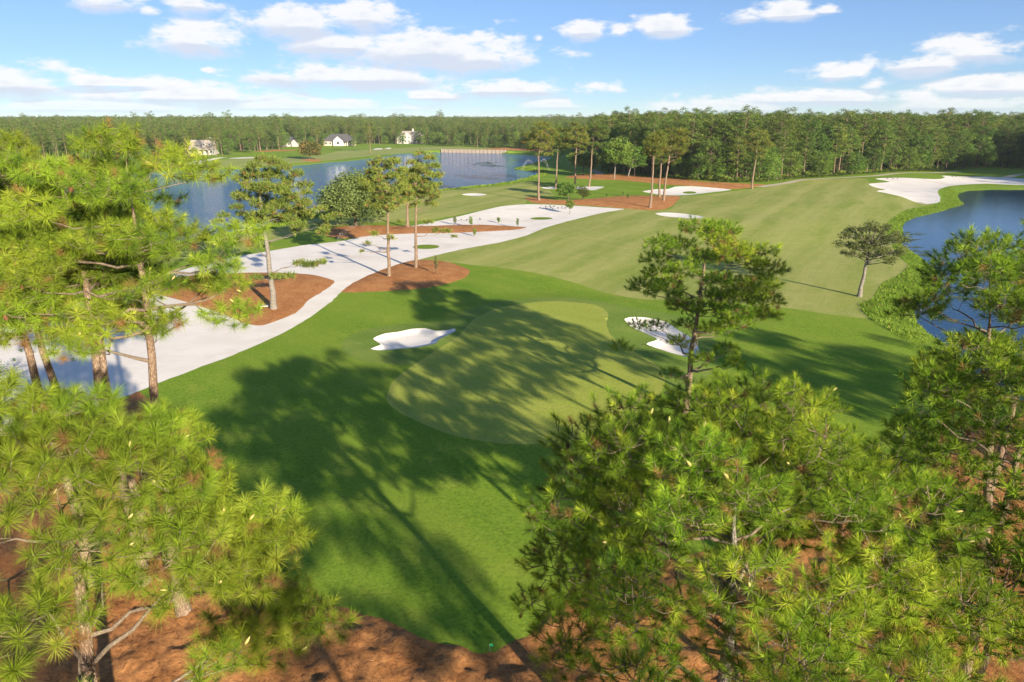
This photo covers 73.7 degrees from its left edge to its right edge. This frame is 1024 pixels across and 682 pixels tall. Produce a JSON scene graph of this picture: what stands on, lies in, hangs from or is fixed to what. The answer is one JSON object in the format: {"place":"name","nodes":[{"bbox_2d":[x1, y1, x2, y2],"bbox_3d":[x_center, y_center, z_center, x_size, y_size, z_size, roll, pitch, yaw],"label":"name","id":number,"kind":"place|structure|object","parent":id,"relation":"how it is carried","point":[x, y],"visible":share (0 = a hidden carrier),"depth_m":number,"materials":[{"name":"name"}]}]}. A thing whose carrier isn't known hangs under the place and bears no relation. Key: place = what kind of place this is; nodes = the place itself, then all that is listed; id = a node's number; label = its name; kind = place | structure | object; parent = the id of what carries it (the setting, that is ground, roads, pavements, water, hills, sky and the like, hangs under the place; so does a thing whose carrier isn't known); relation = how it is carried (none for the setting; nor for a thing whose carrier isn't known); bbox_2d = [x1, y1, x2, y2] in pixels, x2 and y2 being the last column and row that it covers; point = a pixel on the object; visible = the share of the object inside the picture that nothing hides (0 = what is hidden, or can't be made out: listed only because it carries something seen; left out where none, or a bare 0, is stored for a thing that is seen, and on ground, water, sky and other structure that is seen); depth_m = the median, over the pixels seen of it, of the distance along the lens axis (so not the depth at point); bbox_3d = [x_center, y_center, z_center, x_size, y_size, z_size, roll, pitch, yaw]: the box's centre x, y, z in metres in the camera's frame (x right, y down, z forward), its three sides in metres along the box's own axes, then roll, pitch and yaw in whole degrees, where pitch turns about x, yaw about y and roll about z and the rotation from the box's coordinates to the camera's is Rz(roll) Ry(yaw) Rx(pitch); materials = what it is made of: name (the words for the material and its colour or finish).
{"place":"outdoors","nodes":[
{"label":"outdoors","id":0,"kind":"place"},
{"bbox_2d":[1,152,551,243],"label":"pond","id":1,"kind":"structure","parent":0,"point":[464,169],"depth_m":242.84,"materials":[{"name":"blue liquid"}]},
{"bbox_2d":[70,150,560,243],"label":"bank","id":2,"kind":"structure","parent":0,"point":[553,157],"depth_m":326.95,"materials":[{"name":"green plant"}]},
{"bbox_2d":[441,149,505,152],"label":"retaining wall","id":3,"kind":"structure","parent":2,"relation":"on","point":[470,151],"depth_m":419.45,"materials":[{"name":"brown wood"}]},
{"bbox_2d":[0,0,1023,116],"label":"sky","id":4,"kind":"structure","parent":0,"point":[186,58],"materials":[{"name":"blue"}]},
{"bbox_2d":[1,134,1023,652],"bbox_3d":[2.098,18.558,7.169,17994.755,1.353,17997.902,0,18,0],"label":"ground","id":5,"kind":"structure","parent":0,"point":[423,530],"depth_m":45.64,"materials":[{"name":"green plant"}]},
{"bbox_2d":[42,242,208,279],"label":"fairway","id":6,"kind":"structure","parent":5,"relation":"on","point":[192,252],"depth_m":107.24,"materials":[{"name":"green plant"}]},
{"bbox_2d":[188,137,219,154],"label":"house","id":7,"kind":"structure","parent":5,"relation":"on","point":[200,145],"depth_m":388.20,"materials":[{"name":"white paint"}]},
{"bbox_2d":[5,113,593,118],"bbox_3d":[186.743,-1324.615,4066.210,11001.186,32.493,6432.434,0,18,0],"label":"woods","id":8,"kind":"object","parent":5,"relation":"on","point":[356,116],"visible":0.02,"depth_m":1844.49,"materials":[{"name":"green plant"}]},
{"bbox_2d":[302,159,320,161],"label":"pine straw bed","id":9,"kind":"object","parent":5,"relation":"on","point":[313,160],"visible":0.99,"depth_m":333.64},
{"bbox_2d":[298,139,321,158],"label":"magnolia tree","id":10,"kind":"object","parent":9,"relation":"on","point":[307,147],"visible":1,"depth_m":343.94,"materials":[{"name":"green plant"}]},
{"bbox_2d":[0,204,622,433],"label":"waste sand","id":11,"kind":"structure","parent":5,"relation":"on","point":[196,344],"depth_m":77.77,"materials":[{"name":"white sand"}]},
{"bbox_2d":[163,273,333,325],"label":"pine straw bed","id":12,"kind":"object","parent":11,"relation":"on","point":[296,293],"visible":0.54,"depth_m":79.87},
{"bbox_2d":[208,151,343,309],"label":"pine tree","id":13,"kind":"object","parent":12,"relation":"on","point":[266,207],"visible":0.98,"depth_m":70.24,"materials":[{"name":"green plant"}]},
{"bbox_2d":[342,260,469,292],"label":"pine straw bed","id":14,"kind":"object","parent":11,"relation":"on","point":[407,275],"visible":0.95,"depth_m":89.21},
{"bbox_2d":[356,154,414,275],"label":"pine tree","id":15,"kind":"object","parent":14,"relation":"on","point":[386,193],"visible":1,"depth_m":85.55,"materials":[{"name":"green plant"}]},
{"bbox_2d":[397,149,458,267],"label":"pine tree","id":16,"kind":"object","parent":14,"relation":"on","point":[422,191],"visible":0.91,"depth_m":91.42,"materials":[{"name":"green plant"}]},
{"bbox_2d":[323,225,525,237],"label":"pine straw bed","id":17,"kind":"object","parent":11,"relation":"on","point":[349,231],"visible":0.88,"depth_m":128.10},
{"bbox_2d":[314,167,392,225],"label":"oak tree","id":18,"kind":"object","parent":17,"relation":"on","point":[349,198],"visible":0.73,"depth_m":129.55,"materials":[{"name":"green plant"}]},
{"bbox_2d":[176,147,495,168],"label":"fairway","id":19,"kind":"structure","parent":5,"relation":"on","point":[336,155],"depth_m":386.97,"materials":[{"name":"green plant"}]},
{"bbox_2d":[323,134,355,145],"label":"house","id":20,"kind":"structure","parent":5,"relation":"on","point":[337,139],"depth_m":513.57,"materials":[{"name":"white paint"}]},
{"bbox_2d":[210,182,553,259],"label":"fairway","id":21,"kind":"structure","parent":5,"relation":"on","point":[453,202],"depth_m":161.86,"materials":[{"name":"green plant"}]},
{"bbox_2d":[397,129,423,143],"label":"house","id":22,"kind":"structure","parent":5,"relation":"on","point":[410,137],"depth_m":554.91,"materials":[{"name":"white paint"}]},
{"bbox_2d":[0,392,1023,681],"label":"pine straw bed","id":23,"kind":"object","parent":5,"relation":"on","point":[378,650],"visible":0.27,"depth_m":27.16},
{"bbox_2d":[0,125,140,586],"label":"pine tree","id":24,"kind":"object","parent":23,"relation":"on","point":[29,353],"visible":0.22,"depth_m":26.28,"materials":[{"name":"green plant"}]},
{"bbox_2d":[0,166,147,558],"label":"pine tree","id":25,"kind":"object","parent":23,"relation":"on","point":[49,370],"visible":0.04,"depth_m":28.51,"materials":[{"name":"green plant"}]},
{"bbox_2d":[0,152,182,560],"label":"pine tree","id":26,"kind":"object","parent":23,"relation":"on","point":[115,273],"visible":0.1,"depth_m":27.24,"materials":[{"name":"green plant"}]},
{"bbox_2d":[0,143,194,585],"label":"pine tree","id":27,"kind":"object","parent":23,"relation":"on","point":[96,364],"visible":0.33,"depth_m":24.38,"materials":[{"name":"green plant"}]},
{"bbox_2d":[0,114,277,616],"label":"pine tree","id":28,"kind":"object","parent":23,"relation":"on","point":[84,333],"visible":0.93,"depth_m":22.76,"materials":[{"name":"green plant"}]},
{"bbox_2d":[0,363,364,681],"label":"pine tree","id":29,"kind":"object","parent":23,"relation":"on","point":[106,450],"visible":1,"depth_m":15.30,"materials":[{"name":"green plant"}]},
{"bbox_2d":[507,364,1023,681],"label":"pine tree","id":30,"kind":"object","parent":23,"relation":"on","point":[655,451],"visible":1,"depth_m":15.43,"materials":[{"name":"green plant"}]},
{"bbox_2d":[833,470,1023,681],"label":"pine tree","id":31,"kind":"object","parent":23,"relation":"on","point":[985,654],"visible":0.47,"depth_m":17.90,"materials":[{"name":"green plant"}]},
{"bbox_2d":[873,328,1023,681],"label":"pine tree","id":32,"kind":"object","parent":23,"relation":"on","point":[955,377],"visible":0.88,"depth_m":21.27,"materials":[{"name":"green plant"}]},
{"bbox_2d":[882,223,1023,565],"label":"pine tree","id":33,"kind":"object","parent":23,"relation":"on","point":[1008,268],"visible":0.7,"depth_m":28.45,"materials":[{"name":"green plant"}]},
{"bbox_2d":[966,217,1023,506],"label":"pine tree","id":34,"kind":"object","parent":23,"relation":"on","point":[1018,239],"visible":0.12,"depth_m":32.56,"materials":[{"name":"green plant"}]},
{"bbox_2d":[996,472,1023,579],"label":"pine tree","id":35,"kind":"object","parent":23,"relation":"on","point":[1018,554],"visible":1,"depth_m":14.87,"materials":[{"name":"green plant"}]},
{"bbox_2d":[0,104,1023,178],"bbox_3d":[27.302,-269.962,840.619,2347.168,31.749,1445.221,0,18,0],"label":"woods","id":36,"kind":"object","parent":5,"relation":"on","point":[440,124],"visible":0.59,"depth_m":424.89,"materials":[{"name":"green plant"}]},
{"bbox_2d":[394,302,657,439],"bbox_3d":[1.422,1.011,60.489,20.667,0.049,34.768,0,18,0],"label":"putting green","id":37,"kind":"object","parent":5,"relation":"on","point":[519,372],"visible":0.94,"depth_m":55.10,"materials":[{"name":"green plant"}]},
{"bbox_2d":[387,301,664,443],"bbox_3d":[1.422,1.008,60.488,21.767,0.059,35.867,0,18,0],"label":"green collar","id":38,"kind":"object","parent":5,"relation":"on","point":[395,405],"visible":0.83,"depth_m":53.43,"materials":[{"name":"green plant"}]},
{"bbox_2d":[341,297,717,392],"bbox_3d":[2.693,-1.167,67.575,34.299,0.360,26.909,5,19,16],"label":"green apron","id":39,"kind":"object","parent":5,"relation":"on","point":[359,345],"visible":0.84,"depth_m":64.66,"materials":[{"name":"green plant"}]},
{"bbox_2d":[371,328,454,349],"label":"sand bunker","id":40,"kind":"object","parent":39,"relation":"on","point":[414,338],"visible":0.91,"depth_m":65.74},
{"bbox_2d":[625,317,698,355],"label":"sand bunker","id":41,"kind":"object","parent":39,"relation":"on","point":[661,344],"visible":0.52,"depth_m":65.97},
{"bbox_2d":[562,121,589,186],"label":"pine tree","id":42,"kind":"object","parent":5,"relation":"on","point":[584,135],"visible":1,"depth_m":200.01,"materials":[{"name":"green plant"}]},
{"bbox_2d":[577,186,602,189],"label":"sand bunker","id":43,"kind":"object","parent":5,"relation":"on","point":[594,187],"visible":0.77,"depth_m":209.85},
{"bbox_2d":[581,121,609,186],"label":"pine tree","id":44,"kind":"object","parent":43,"relation":"on","point":[597,133],"visible":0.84,"depth_m":207.99,"materials":[{"name":"green plant"}]},
{"bbox_2d":[524,196,679,209],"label":"pine straw bed","id":45,"kind":"object","parent":5,"relation":"on","point":[638,202],"visible":0.94,"depth_m":167.67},
{"bbox_2d":[521,120,559,199],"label":"pine tree","id":46,"kind":"object","parent":45,"relation":"on","point":[532,138],"visible":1,"depth_m":165.68,"materials":[{"name":"green plant"}]},
{"bbox_2d":[556,181,576,199],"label":"shrub","id":47,"kind":"object","parent":45,"relation":"on","point":[566,190],"visible":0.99,"depth_m":170.51,"materials":[{"name":"green plant"}]},
{"bbox_2d":[640,130,668,207],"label":"pine tree","id":48,"kind":"object","parent":45,"relation":"on","point":[655,140],"visible":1,"depth_m":152.65,"materials":[{"name":"green plant"}]},
{"bbox_2d":[658,126,690,200],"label":"pine tree","id":49,"kind":"object","parent":45,"relation":"on","point":[678,139],"visible":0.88,"depth_m":168.57,"materials":[{"name":"green plant"}]},
{"bbox_2d":[633,110,657,174],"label":"pine tree","id":50,"kind":"object","parent":5,"relation":"on","point":[647,119],"visible":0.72,"depth_m":244.06,"materials":[{"name":"green plant"}]},
{"bbox_2d":[565,174,765,188],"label":"pine straw bed","id":51,"kind":"object","parent":5,"relation":"on","point":[675,181],"visible":0.94,"depth_m":222.19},
{"bbox_2d":[565,150,602,174],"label":"oak tree","id":52,"kind":"object","parent":51,"relation":"on","point":[584,158],"visible":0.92,"depth_m":246.66,"materials":[{"name":"green plant"}]},
{"bbox_2d":[599,136,635,178],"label":"oak tree","id":53,"kind":"object","parent":51,"relation":"on","point":[615,150],"visible":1,"depth_m":230.53,"materials":[{"name":"green plant"}]},
{"bbox_2d":[626,145,647,175],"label":"oak tree","id":54,"kind":"object","parent":51,"relation":"on","point":[636,156],"visible":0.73,"depth_m":238.66,"materials":[{"name":"green plant"}]},
{"bbox_2d":[419,178,928,318],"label":"fairway","id":55,"kind":"structure","parent":5,"relation":"on","point":[805,222],"depth_m":114.03,"materials":[{"name":"green plant"}]},
{"bbox_2d":[740,128,775,188],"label":"pine tree","id":56,"kind":"object","parent":55,"relation":"on","point":[766,142],"visible":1,"depth_m":198.66,"materials":[{"name":"green plant"}]},
{"bbox_2d":[833,219,912,296],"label":"oak tree","id":57,"kind":"object","parent":55,"relation":"on","point":[872,244],"visible":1,"depth_m":77.98,"materials":[{"name":"green plant"}]},
{"bbox_2d":[668,154,690,175],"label":"broadleaf tree","id":58,"kind":"object","parent":5,"relation":"on","point":[682,171],"visible":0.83,"depth_m":232.14,"materials":[{"name":"green plant"}]},
{"bbox_2d":[643,186,730,194],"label":"sand bunker","id":59,"kind":"object","parent":5,"relation":"on","point":[679,190],"visible":0.94,"depth_m":201.22},
{"bbox_2d":[683,112,705,175],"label":"pine tree","id":60,"kind":"object","parent":5,"relation":"on","point":[693,141],"visible":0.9,"depth_m":226.92,"materials":[{"name":"green plant"}]},
{"bbox_2d":[687,151,709,179],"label":"broadleaf tree","id":61,"kind":"object","parent":5,"relation":"on","point":[697,169],"visible":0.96,"depth_m":225.96,"materials":[{"name":"green plant"}]},
{"bbox_2d":[607,214,792,412],"bbox_3d":[13.055,-1.619,46.817,10.961,14.342,10.798,9,20,26],"label":"pine tree","id":62,"kind":"object","parent":5,"relation":"on","point":[728,298],"visible":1,"depth_m":44.85,"materials":[{"name":"green plant"}]},
{"bbox_2d":[696,137,725,178],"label":"broadleaf tree","id":63,"kind":"object","parent":5,"relation":"on","point":[713,145],"visible":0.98,"depth_m":223.72,"materials":[{"name":"green plant"}]},
{"bbox_2d":[699,113,723,178],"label":"pine tree","id":64,"kind":"object","parent":5,"relation":"on","point":[708,125],"visible":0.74,"depth_m":227.51,"materials":[{"name":"green plant"}]},
{"bbox_2d":[712,124,737,165],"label":"pine tree","id":65,"kind":"object","parent":5,"relation":"on","point":[725,135],"visible":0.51,"depth_m":226.64,"materials":[{"name":"green plant"}]},
{"bbox_2d":[715,113,739,156],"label":"pine tree","id":66,"kind":"object","parent":5,"relation":"on","point":[728,124],"visible":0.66,"depth_m":225.42,"materials":[{"name":"green plant"}]},
{"bbox_2d":[715,149,744,180],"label":"broadleaf tree","id":67,"kind":"object","parent":5,"relation":"on","point":[726,170],"visible":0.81,"depth_m":224.48,"materials":[{"name":"green plant"}]},
{"bbox_2d":[728,136,749,180],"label":"pine tree","id":68,"kind":"object","parent":5,"relation":"on","point":[739,148],"visible":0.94,"depth_m":220.32,"materials":[{"name":"green plant"}]},
{"bbox_2d":[730,110,761,178],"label":"pine tree","id":69,"kind":"object","parent":5,"relation":"on","point":[745,123],"visible":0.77,"depth_m":223.53,"materials":[{"name":"green plant"}]},
{"bbox_2d":[739,150,758,181],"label":"broadleaf tree","id":70,"kind":"object","parent":5,"relation":"on","point":[748,165],"visible":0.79,"depth_m":221.22,"materials":[{"name":"green plant"}]},
{"bbox_2d":[744,140,778,181],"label":"broadleaf tree","id":71,"kind":"object","parent":5,"relation":"on","point":[760,166],"visible":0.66,"depth_m":219.94,"materials":[{"name":"green plant"}]},
{"bbox_2d":[757,151,784,180],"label":"broadleaf tree","id":72,"kind":"object","parent":5,"relation":"on","point":[776,169],"visible":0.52,"depth_m":223.54,"materials":[{"name":"green plant"}]},
{"bbox_2d":[767,115,795,178],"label":"pine tree","id":73,"kind":"object","parent":5,"relation":"on","point":[782,124],"visible":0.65,"depth_m":232.18,"materials":[{"name":"green plant"}]},
{"bbox_2d":[773,127,795,179],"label":"pine tree","id":74,"kind":"object","parent":5,"relation":"on","point":[785,147],"visible":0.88,"depth_m":225.38,"materials":[{"name":"green plant"}]},
{"bbox_2d":[778,150,804,178],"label":"broadleaf tree","id":75,"kind":"object","parent":5,"relation":"on","point":[791,168],"visible":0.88,"depth_m":233.31,"materials":[{"name":"green plant"}]},
{"bbox_2d":[793,133,816,177],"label":"pine tree","id":76,"kind":"object","parent":5,"relation":"on","point":[805,143],"visible":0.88,"depth_m":236.72,"materials":[{"name":"green plant"}]},
{"bbox_2d":[798,120,828,171],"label":"broadleaf tree","id":77,"kind":"object","parent":5,"relation":"on","point":[814,131],"visible":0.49,"depth_m":241.71,"materials":[{"name":"green plant"}]},
{"bbox_2d":[802,132,832,171],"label":"broadleaf tree","id":78,"kind":"object","parent":5,"relation":"on","point":[824,145],"visible":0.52,"depth_m":242.35,"materials":[{"name":"green plant"}]},
{"bbox_2d":[809,151,831,176],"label":"broadleaf tree","id":79,"kind":"object","parent":5,"relation":"on","point":[818,164],"visible":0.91,"depth_m":240.41,"materials":[{"name":"green plant"}]},
{"bbox_2d":[814,123,845,174],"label":"broadleaf tree","id":80,"kind":"object","parent":5,"relation":"on","point":[830,132],"visible":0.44,"depth_m":244.06,"materials":[{"name":"green plant"}]},
{"bbox_2d":[827,124,847,174],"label":"pine tree","id":81,"kind":"object","parent":5,"relation":"on","point":[841,137],"visible":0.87,"depth_m":243.24,"materials":[{"name":"green plant"}]},
{"bbox_2d":[838,128,862,169],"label":"pine tree","id":82,"kind":"object","parent":5,"relation":"on","point":[856,146],"visible":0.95,"depth_m":245.40,"materials":[{"name":"green plant"}]},
{"bbox_2d":[842,152,864,174],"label":"broadleaf tree","id":83,"kind":"object","parent":5,"relation":"on","point":[855,167],"visible":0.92,"depth_m":246.90,"materials":[{"name":"green plant"}]},
{"bbox_2d":[854,116,878,155],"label":"pine tree","id":84,"kind":"object","parent":5,"relation":"on","point":[870,125],"visible":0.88,"depth_m":251.33,"materials":[{"name":"green plant"}]},
{"bbox_2d":[863,148,884,170],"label":"broadleaf tree","id":85,"kind":"object","parent":5,"relation":"on","point":[874,162],"visible":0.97,"depth_m":253.36,"materials":[{"name":"green plant"}]},
{"bbox_2d":[861,119,895,171],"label":"broadleaf tree","id":86,"kind":"object","parent":5,"relation":"on","point":[877,139],"visible":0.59,"depth_m":256.03,"materials":[{"name":"green plant"}]},
{"bbox_2d":[875,124,897,169],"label":"pine tree","id":87,"kind":"object","parent":5,"relation":"on","point":[883,139],"visible":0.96,"depth_m":253.43,"materials":[{"name":"green plant"}]},
{"bbox_2d":[884,135,904,171],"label":"broadleaf tree","id":88,"kind":"object","parent":5,"relation":"on","point":[895,153],"visible":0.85,"depth_m":260.35,"materials":[{"name":"green plant"}]},
{"bbox_2d":[888,123,923,165],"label":"broadleaf tree","id":89,"kind":"object","parent":5,"relation":"on","point":[911,134],"visible":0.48,"depth_m":267.75,"materials":[{"name":"green plant"}]},
{"bbox_2d":[899,146,919,170],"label":"broadleaf tree","id":90,"kind":"object","parent":5,"relation":"on","point":[908,161],"visible":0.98,"depth_m":265.64,"materials":[{"name":"green plant"}]},
{"bbox_2d":[909,116,933,168],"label":"pine tree","id":91,"kind":"object","parent":5,"relation":"on","point":[922,126],"visible":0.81,"depth_m":270.37,"materials":[{"name":"green plant"}]},
{"bbox_2d":[913,133,935,170],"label":"broadleaf tree","id":92,"kind":"object","parent":5,"relation":"on","point":[926,143],"visible":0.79,"depth_m":267.15,"materials":[{"name":"green plant"}]},
{"bbox_2d":[925,128,948,163],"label":"pine tree","id":93,"kind":"object","parent":5,"relation":"on","point":[936,149],"visible":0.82,"depth_m":270.08,"materials":[{"name":"green plant"}]},
{"bbox_2d":[869,176,1023,203],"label":"sand bunker","id":94,"kind":"object","parent":5,"relation":"on","point":[922,191],"visible":0.98,"depth_m":215.91},
{"bbox_2d":[941,136,960,169],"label":"broadleaf tree","id":95,"kind":"object","parent":5,"relation":"on","point":[951,151],"visible":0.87,"depth_m":273.40,"materials":[{"name":"green plant"}]},
{"bbox_2d":[947,132,971,168],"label":"broadleaf tree","id":96,"kind":"object","parent":5,"relation":"on","point":[961,140],"visible":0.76,"depth_m":275.62,"materials":[{"name":"green plant"}]},
{"bbox_2d":[956,111,979,166],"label":"pine tree","id":97,"kind":"object","parent":5,"relation":"on","point":[971,126],"visible":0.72,"depth_m":282.74,"materials":[{"name":"green plant"}]},
{"bbox_2d":[969,135,996,166],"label":"broadleaf tree","id":98,"kind":"object","parent":5,"relation":"on","point":[983,149],"visible":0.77,"depth_m":283.85,"materials":[{"name":"green plant"}]},
{"bbox_2d":[982,129,1009,166],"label":"broadleaf tree","id":99,"kind":"object","parent":5,"relation":"on","point":[1000,152],"visible":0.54,"depth_m":288.90,"materials":[{"name":"green plant"}]},
{"bbox_2d":[757,171,961,186],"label":"sandy path","id":100,"kind":"structure","parent":0,"point":[793,181],"depth_m":235.19,"materials":[{"name":"beige sand"}]},
{"bbox_2d":[859,184,1023,421],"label":"bank","id":101,"kind":"structure","parent":0,"point":[961,189],"depth_m":83.62,"materials":[{"name":"green plant"}]},
{"bbox_2d":[901,190,1023,399],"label":"pond","id":102,"kind":"structure","parent":0,"point":[995,209],"depth_m":133.09,"materials":[{"name":"blue liquid"}]},
{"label":"sand bunker","id":103,"kind":"structure","parent":0,"visible":0},
{"bbox_2d":[549,124,571,188],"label":"pine tree","id":104,"kind":"object","parent":103,"relation":"on","point":[558,140],"visible":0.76,"depth_m":201.48,"materials":[{"name":"green plant"}]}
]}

